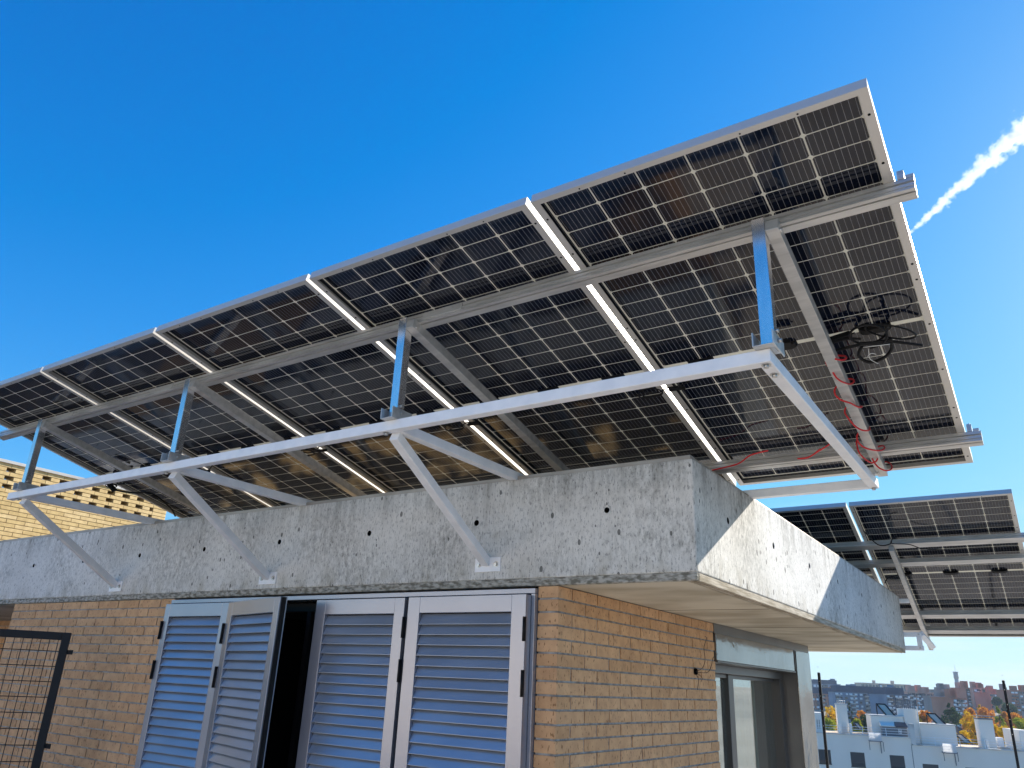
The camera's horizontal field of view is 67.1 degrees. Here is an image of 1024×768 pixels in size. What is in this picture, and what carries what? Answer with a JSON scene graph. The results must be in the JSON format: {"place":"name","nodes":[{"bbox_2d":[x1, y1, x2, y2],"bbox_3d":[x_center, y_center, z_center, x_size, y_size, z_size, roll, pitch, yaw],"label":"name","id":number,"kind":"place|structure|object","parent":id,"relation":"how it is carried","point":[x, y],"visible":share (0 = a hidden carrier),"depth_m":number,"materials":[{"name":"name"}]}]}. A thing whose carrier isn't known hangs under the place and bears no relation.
{"place":"outdoors","nodes":[
{"label":"outdoors","id":0,"kind":"place"},
{"bbox_2d":[0,0,1023,689],"label":"sky","id":1,"kind":"structure","parent":0,"point":[162,162],"materials":[{"name":"blue"}]},
{"bbox_2d":[814,708,999,739],"bbox_3d":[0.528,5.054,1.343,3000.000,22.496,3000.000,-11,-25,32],"label":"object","id":2,"kind":"structure","parent":0,"point":[919,710],"depth_m":419.68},
{"bbox_2d":[812,687,830,709],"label":"apartment building","id":3,"kind":"structure","parent":2,"relation":"on","point":[816,697],"depth_m":431.28,"materials":[{"name":"grey brick"}]},
{"bbox_2d":[811,679,840,687],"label":"apartment building","id":4,"kind":"structure","parent":2,"relation":"on","point":[827,683],"depth_m":603.22,"materials":[{"name":"stone"}]},
{"bbox_2d":[824,705,836,729],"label":"tree","id":5,"kind":"object","parent":2,"relation":"on","point":[832,713],"visible":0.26,"depth_m":150.99,"materials":[{"name":"yellow plant"}]},
{"bbox_2d":[825,717,835,730],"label":"tree","id":6,"kind":"object","parent":2,"relation":"on","point":[828,722],"visible":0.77,"depth_m":120.09,"materials":[{"name":"green plant"}]},
{"bbox_2d":[827,684,872,718],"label":"apartment building","id":7,"kind":"structure","parent":2,"relation":"on","point":[855,697],"depth_m":392.23,"materials":[{"name":"concrete"}]},
{"bbox_2d":[848,703,853,730],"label":"tree","id":8,"kind":"object","parent":2,"relation":"on","point":[849,709],"visible":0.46,"depth_m":141.15,"materials":[{"name":"green plant"}]},
{"bbox_2d":[851,718,863,732],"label":"tree","id":9,"kind":"object","parent":2,"relation":"on","point":[858,721],"visible":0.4,"depth_m":110.44,"materials":[{"name":"green plant"}]},
{"bbox_2d":[854,710,865,720],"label":"tree","id":10,"kind":"object","parent":2,"relation":"on","point":[858,714],"visible":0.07,"depth_m":151.42,"materials":[{"name":"brown plant"}]},
{"bbox_2d":[860,714,867,732],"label":"tree","id":11,"kind":"object","parent":2,"relation":"on","point":[864,723],"visible":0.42,"depth_m":125.05,"materials":[{"name":"green plant"}]},
{"bbox_2d":[855,680,905,690],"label":"apartment building","id":12,"kind":"structure","parent":2,"relation":"on","point":[873,684],"depth_m":681.52,"materials":[{"name":"concrete"}]},
{"bbox_2d":[868,685,911,714],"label":"apartment building","id":13,"kind":"structure","parent":2,"relation":"on","point":[888,695],"depth_m":376.24,"materials":[{"name":"stone"}]},
{"bbox_2d":[904,685,933,708],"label":"apartment building","id":14,"kind":"structure","parent":2,"relation":"on","point":[916,692],"depth_m":441.82,"materials":[{"name":"pink brick"}]},
{"bbox_2d":[918,710,931,722],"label":"tree","id":15,"kind":"object","parent":2,"relation":"on","point":[922,714],"visible":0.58,"depth_m":150.31,"materials":[{"name":"brown plant"}]},
{"bbox_2d":[922,687,944,722],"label":"apartment building","id":16,"kind":"structure","parent":2,"relation":"on","point":[938,691],"depth_m":351.30,"materials":[{"name":"grey brick"}]},
{"bbox_2d":[929,683,949,695],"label":"apartment building","id":17,"kind":"structure","parent":2,"relation":"on","point":[943,686],"depth_m":485.24,"materials":[{"name":"grey brick"}]},
{"bbox_2d":[930,689,967,733],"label":"apartment building","id":18,"kind":"structure","parent":2,"relation":"on","point":[939,704],"depth_m":335.19,"materials":[{"name":"red brick"}]},
{"bbox_2d":[941,703,961,725],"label":"tree","id":19,"kind":"object","parent":2,"relation":"on","point":[954,716],"visible":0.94,"depth_m":209.99,"materials":[{"name":"green plant"}]},
{"bbox_2d":[953,666,958,681],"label":"tall tower","id":20,"kind":"structure","parent":2,"relation":"on","point":[955,677],"depth_m":906.34,"materials":[{"name":"grey concrete"}]},
{"bbox_2d":[954,682,959,687],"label":"apartment building","id":21,"kind":"structure","parent":2,"relation":"on","point":[957,684],"depth_m":476.07,"materials":[{"name":"pink brick"}]},
{"bbox_2d":[949,681,972,707],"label":"apartment building","id":22,"kind":"structure","parent":2,"relation":"on","point":[962,691],"depth_m":453.86,"materials":[{"name":"red brick"}]},
{"bbox_2d":[956,730,970,744],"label":"tree","id":23,"kind":"object","parent":2,"relation":"on","point":[965,733],"visible":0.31,"depth_m":115.16,"materials":[{"name":"yellow plant"}]},
{"bbox_2d":[959,711,974,744],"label":"tree","id":24,"kind":"object","parent":2,"relation":"on","point":[968,717],"visible":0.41,"depth_m":152.06,"materials":[{"name":"yellow plant"}]},
{"bbox_2d":[963,707,975,744],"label":"tree","id":25,"kind":"object","parent":2,"relation":"on","point":[971,711],"visible":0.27,"depth_m":190.29,"materials":[{"name":"brown plant"}]},
{"bbox_2d":[967,720,977,744],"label":"tree","id":26,"kind":"object","parent":2,"relation":"on","point":[970,725],"visible":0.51,"depth_m":120.78,"materials":[{"name":"yellow plant"}]},
{"bbox_2d":[969,682,981,708],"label":"apartment building","id":27,"kind":"structure","parent":2,"relation":"on","point":[972,688],"depth_m":447.56,"materials":[{"name":"pink brick"}]},
{"bbox_2d":[975,683,984,691],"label":"apartment building","id":28,"kind":"structure","parent":2,"relation":"on","point":[979,685],"depth_m":457.15,"materials":[{"name":"red brick"}]},
{"bbox_2d":[973,687,998,711],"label":"apartment building","id":29,"kind":"structure","parent":2,"relation":"on","point":[983,699],"depth_m":434.88,"materials":[{"name":"brick"}]},
{"bbox_2d":[974,707,998,725],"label":"tree","id":30,"kind":"object","parent":2,"relation":"on","point":[983,711],"visible":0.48,"depth_m":231.07,"materials":[{"name":"brown plant"}]},
{"bbox_2d":[991,696,1002,706],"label":"tree","id":31,"kind":"object","parent":2,"relation":"on","point":[996,701],"visible":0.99,"depth_m":379.91,"materials":[{"name":"green plant"}]},
{"bbox_2d":[993,724,1003,746],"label":"tree","id":32,"kind":"object","parent":2,"relation":"on","point":[996,727],"visible":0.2,"depth_m":120.74,"materials":[{"name":"yellow plant"}]},
{"bbox_2d":[994,706,1005,727],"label":"tree","id":33,"kind":"object","parent":2,"relation":"on","point":[999,718],"visible":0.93,"depth_m":170.80,"materials":[{"name":"green plant"}]},
{"bbox_2d":[997,725,1007,746],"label":"tree","id":34,"kind":"object","parent":2,"relation":"on","point":[1000,732],"visible":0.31,"depth_m":116.02,"materials":[{"name":"yellow plant"}]},
{"bbox_2d":[999,711,1009,727],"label":"tree","id":35,"kind":"object","parent":2,"relation":"on","point":[1003,714],"visible":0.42,"depth_m":220.65,"materials":[{"name":"brown plant"}]},
{"bbox_2d":[995,685,1023,717],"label":"apartment building","id":36,"kind":"structure","parent":2,"relation":"on","point":[1015,696],"depth_m":401.43,"materials":[{"name":"red brick"}]},
{"bbox_2d":[1001,702,1018,713],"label":"tree","id":37,"kind":"object","parent":2,"relation":"on","point":[1013,707],"visible":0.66,"depth_m":339.89,"materials":[{"name":"green plant"}]},
{"bbox_2d":[1006,712,1023,727],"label":"tree","id":38,"kind":"object","parent":2,"relation":"on","point":[1014,715],"visible":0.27,"depth_m":181.14,"materials":[{"name":"brown plant"}]},
{"bbox_2d":[1012,717,1023,729],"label":"tree","id":39,"kind":"object","parent":2,"relation":"on","point":[1019,723],"visible":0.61,"depth_m":150.02,"materials":[{"name":"green plant"}]},
{"bbox_2d":[814,700,1023,767],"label":"white apartment block","id":40,"kind":"structure","parent":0,"point":[909,740],"depth_m":47.83,"materials":[{"name":"white paint"}]},
{"bbox_2d":[818,749,831,764],"bbox_3d":[19.618,23.393,48.417,0.754,0.849,0.070,-4,-22,16],"label":"window","id":41,"kind":"structure","parent":40,"relation":"in","point":[821,752],"depth_m":48.40,"materials":[{"name":"grey glass"}]},
{"bbox_2d":[853,722,861,728],"bbox_3d":[22.835,22.568,50.957,0.325,0.423,1.150,0,-21,6],"label":"solar water heater","id":42,"kind":"object","parent":40,"relation":"on","point":[857,725],"visible":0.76,"depth_m":51.02,"materials":[{"name":"blue glass"}]},
{"bbox_2d":[850,752,865,767],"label":"window","id":43,"kind":"structure","parent":40,"relation":"in","point":[857,758],"depth_m":47.84,"materials":[{"name":"grey glass"}]},
{"bbox_2d":[868,732,882,752],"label":"roof panel","id":44,"kind":"structure","parent":40,"relation":"attached to","point":[874,737],"depth_m":47.53,"materials":[{"name":"grey metal"}]},
{"bbox_2d":[876,703,895,715],"bbox_3d":[24.412,21.321,50.505,0.602,0.757,1.364,4,-21,-4],"label":"solar water heater","id":45,"kind":"object","parent":40,"relation":"on","point":[884,709],"visible":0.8,"depth_m":50.57,"materials":[{"name":"blue glass"}]},
{"bbox_2d":[890,755,904,767],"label":"window","id":46,"kind":"structure","parent":40,"relation":"in","point":[896,761],"depth_m":47.24,"materials":[{"name":"grey glass"}]},
{"bbox_2d":[923,764,938,767],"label":"window","id":47,"kind":"structure","parent":40,"relation":"in","point":[924,765],"depth_m":46.70,"materials":[{"name":"grey glass"}]},
{"bbox_2d":[925,713,945,723],"bbox_3d":[27.192,21.509,49.545,0.585,0.692,1.346,4,-21,-4],"label":"solar water heater","id":48,"kind":"object","parent":40,"relation":"on","point":[935,718],"visible":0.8,"depth_m":49.59,"materials":[{"name":"blue glass"}]},
{"bbox_2d":[942,744,957,765],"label":"roof panel","id":49,"kind":"structure","parent":40,"relation":"attached to","point":[949,748],"depth_m":46.25,"materials":[{"name":"grey metal"}]},
{"bbox_2d":[957,734,970,742],"bbox_3d":[28.081,22.094,48.130,0.441,0.493,1.219,2,-21,2],"label":"solar water heater","id":50,"kind":"object","parent":40,"relation":"on","point":[961,737],"visible":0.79,"depth_m":48.08,"materials":[{"name":"blue glass"}]},
{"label":"terrace floor","id":51,"kind":"structure","parent":0,"visible":0},
{"bbox_2d":[0,629,72,767],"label":"gate","id":52,"kind":"structure","parent":51,"relation":"on","point":[63,653],"depth_m":4.63,"materials":[{"name":"black metal"}]},
{"bbox_2d":[0,458,165,540],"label":"brick stair tower","id":53,"kind":"structure","parent":51,"relation":"on","point":[17,520],"depth_m":11.84,"materials":[{"name":"yellow brick"}]},
{"bbox_2d":[0,455,905,767],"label":"brick penthouse","id":54,"kind":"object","parent":51,"relation":"on","point":[384,631],"visible":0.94,"depth_m":3.97,"materials":[{"name":"concrete"}]},
{"bbox_2d":[286,602,316,767],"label":"inner window frame","id":55,"kind":"structure","parent":54,"relation":"in","point":[310,607],"depth_m":4.11,"materials":[{"name":"black plastic"}]},
{"bbox_2d":[7,349,878,591],"bbox_3d":[-0.762,0.783,4.046,4.717,0.477,1.675,-11,-25,32],"label":"white steel frame","id":56,"kind":"object","parent":54,"relation":"attached to","point":[769,363],"visible":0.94,"depth_m":3.31,"materials":[{"name":"grey metal"}]},
{"bbox_2d":[12,419,200,513],"bbox_3d":[-2.444,0.681,5.243,0.105,0.446,1.649,-11,-25,32],"label":"support triangle","id":57,"kind":"object","parent":56,"relation":"on","point":[43,427],"visible":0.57,"depth_m":4.80,"materials":[{"name":"metal"}]},
{"bbox_2d":[160,378,364,496],"bbox_3d":[-1.214,0.433,4.463,0.105,0.446,1.649,-11,-25,32],"label":"support triangle","id":58,"kind":"object","parent":56,"relation":"on","point":[191,387],"visible":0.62,"depth_m":4.03,"materials":[{"name":"metal"}]},
{"bbox_2d":[380,317,569,470],"bbox_3d":[-0.007,0.191,3.697,0.105,0.446,1.649,-11,-25,32],"label":"support triangle","id":59,"kind":"object","parent":56,"relation":"on","point":[441,354],"visible":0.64,"depth_m":3.23,"materials":[{"name":"metal"}]},
{"bbox_2d":[751,217,887,476],"bbox_3d":[1.206,-0.053,2.928,0.105,0.446,1.649,-11,-25,32],"label":"support triangle","id":60,"kind":"object","parent":56,"relation":"on","point":[766,234],"visible":0.81,"depth_m":2.47,"materials":[{"name":"metal"}]},
{"bbox_2d":[0,170,917,440],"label":"mounting rail","id":61,"kind":"object","parent":60,"relation":"attached to","point":[903,188],"visible":1,"depth_m":2.85,"materials":[{"name":"metal"}]},
{"bbox_2d":[0,367,271,517],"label":"solar panel","id":62,"kind":"object","parent":61,"relation":"on","point":[37,394],"visible":0.54,"depth_m":4.97,"materials":[{"name":"grey"}]},
{"bbox_2d":[105,482,124,487],"bbox_3d":[-2.799,0.687,5.453,0.214,0.064,0.080,-11,-39,32],"label":"black cable","id":63,"kind":"object","parent":62,"relation":"hanging from","point":[123,483],"visible":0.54,"depth_m":5.42,"materials":[{"name":"black plastic"}]},
{"bbox_2d":[106,483,175,516],"bbox_3d":[-2.595,0.801,5.489,0.245,0.154,0.630,-11,-25,32],"label":"black plug lead","id":64,"kind":"object","parent":62,"relation":"hanging from","point":[112,487],"visible":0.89,"depth_m":5.39,"materials":[{"name":"black plastic"}]},
{"bbox_2d":[42,327,384,506],"bbox_3d":[-1.595,0.389,4.662,1.038,0.037,2.094,-11,-39,32],"label":"solar panel","id":65,"kind":"object","parent":61,"relation":"on","point":[149,359],"visible":0.61,"depth_m":4.42,"materials":[{"name":"grey"}]},
{"bbox_2d":[309,197,735,485],"bbox_3d":[0.167,0.035,3.544,1.038,0.037,2.094,-11,-39,32],"label":"solar panel","id":66,"kind":"object","parent":61,"relation":"on","point":[577,336],"visible":0.68,"depth_m":3.25,"materials":[{"name":"grey"}]},
{"bbox_2d":[443,418,479,430],"bbox_3d":[-0.247,0.178,3.840,0.372,0.065,0.095,-11,-39,32],"label":"black cable","id":67,"kind":"object","parent":66,"relation":"hanging from","point":[473,423],"visible":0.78,"depth_m":3.84,"materials":[{"name":"black plastic"}]},
{"bbox_2d":[531,78,972,485],"bbox_3d":[1.048,-0.142,2.986,1.038,0.037,2.094,-11,-39,32],"label":"solar panel","id":68,"kind":"object","parent":61,"relation":"on","point":[860,269],"visible":0.81,"depth_m":2.71,"materials":[{"name":"grey"}]},
{"bbox_2d":[637,380,690,398],"bbox_3d":[0.635,0.001,3.283,0.372,0.064,0.098,-11,-39,32],"label":"black cable","id":69,"kind":"object","parent":68,"relation":"hanging from","point":[675,388],"visible":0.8,"depth_m":3.27,"materials":[{"name":"black plastic"}]},
{"bbox_2d":[782,331,854,346],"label":"cable connectors","id":70,"kind":"object","parent":68,"relation":"attached to","point":[787,342],"visible":0.48,"depth_m":2.82,"materials":[{"name":"black plastic"}]},
{"bbox_2d":[821,322,922,363],"bbox_3d":[1.305,-0.148,2.786,0.322,0.087,0.219,-1,-22,9],"label":"black cable bundle","id":71,"kind":"object","parent":68,"relation":"attached to","point":[888,340],"visible":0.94,"depth_m":2.77,"materials":[{"name":"black plastic"}]},
{"bbox_2d":[702,424,983,473],"bbox_3d":[-0.319,0.657,4.628,5.432,0.098,0.055,-11,-25,32],"label":"mounting rail","id":72,"kind":"object","parent":60,"relation":"attached to","point":[969,438],"visible":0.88,"depth_m":3.43,"materials":[{"name":"metal"}]},
{"bbox_2d":[155,274,527,492],"bbox_3d":[-0.714,0.212,4.103,1.038,0.037,2.094,-11,-39,32],"label":"solar panel","id":73,"kind":"object","parent":72,"relation":"on","point":[346,389],"visible":0.62,"depth_m":3.83,"materials":[{"name":"grey"}]},
{"bbox_2d":[301,444,331,455],"bbox_3d":[-1.129,0.356,4.397,0.373,0.070,0.091,-11,-39,32],"label":"black cable","id":74,"kind":"object","parent":73,"relation":"hanging from","point":[321,450],"visible":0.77,"depth_m":4.37,"materials":[{"name":"black plastic"}]},
{"bbox_2d":[712,355,892,470],"bbox_3d":[1.391,0.207,3.324,0.656,0.280,1.097,6,-22,-9],"label":"red cable","id":75,"kind":"object","parent":72,"relation":"attached to","point":[848,418],"visible":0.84,"depth_m":3.25,"materials":[{"name":"red plastic"}]},
{"bbox_2d":[694,636,716,689],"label":"loose wires","id":76,"kind":"object","parent":54,"relation":"attached to","point":[696,672],"visible":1,"depth_m":4.47,"materials":[{"name":"black plastic"}]},
{"bbox_2d":[715,664,789,767],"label":"side window","id":77,"kind":"structure","parent":54,"relation":"in","point":[751,718],"depth_m":5.63,"materials":[{"name":"grey"}]},
{"bbox_2d":[903,632,923,650],"bbox_3d":[3.506,2.332,7.000,0.395,0.154,0.047,-11,-25,32],"label":"roof edge bracket","id":78,"kind":"object","parent":54,"relation":"attached to","point":[920,647],"visible":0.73,"depth_m":6.91,"materials":[{"name":"white metal"}]},
{"bbox_2d":[889,546,935,649],"bbox_3d":[3.681,2.047,7.175,0.338,0.786,1.746,-11,-25,32],"label":"support","id":79,"kind":"object","parent":78,"relation":"attached to","point":[926,639],"visible":0.84,"depth_m":7.00,"materials":[{"name":"metal"}]},
{"bbox_2d":[822,532,1023,551],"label":"mounting rail","id":80,"kind":"object","parent":79,"relation":"on","point":[951,541],"visible":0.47,"depth_m":6.48,"materials":[{"name":"metal"}]},
{"bbox_2d":[770,502,880,583],"bbox_3d":[2.898,1.873,7.458,1.162,0.042,2.345,-11,-48,32],"label":"solar panel","id":81,"kind":"object","parent":80,"relation":"on","point":[828,523],"visible":0.31,"depth_m":6.80,"materials":[{"name":"grey"}]},
{"bbox_2d":[863,530,945,582],"bbox_3d":[3.406,1.477,6.614,0.574,0.340,0.812,-11,-25,32],"label":"black cable","id":82,"kind":"object","parent":80,"relation":"hanging from","point":[897,543],"visible":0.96,"depth_m":6.52,"materials":[{"name":"black plastic"}]},
{"bbox_2d":[849,489,1023,636],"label":"solar panel","id":83,"kind":"object","parent":80,"relation":"on","point":[993,586],"visible":0.77,"depth_m":6.64,"materials":[{"name":"grey"}]},
{"bbox_2d":[847,553,1023,567],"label":"mounting rail","id":84,"kind":"object","parent":79,"relation":"attached to","point":[960,560],"visible":0.47,"depth_m":6.64,"materials":[{"name":"metal"}]},
{"bbox_2d":[901,609,1023,618],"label":"mounting rail","id":85,"kind":"object","parent":79,"relation":"attached to","point":[956,614],"visible":0.47,"depth_m":7.17,"materials":[{"name":"metal"}]},
{"bbox_2d":[903,626,1023,633],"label":"mounting rail","id":86,"kind":"object","parent":79,"relation":"on","point":[975,629],"visible":0.41,"depth_m":7.35,"materials":[{"name":"metal"}]},
{"bbox_2d":[817,672,828,767],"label":"terrace post","id":87,"kind":"object","parent":51,"relation":"on","point":[823,720],"visible":1,"depth_m":7.83,"materials":[{"name":"black metal"}]},
{"bbox_2d":[1002,675,1019,767],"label":"terrace post","id":88,"kind":"object","parent":51,"relation":"on","point":[1010,724],"visible":1,"depth_m":7.84,"materials":[{"name":"metal"}]}
]}

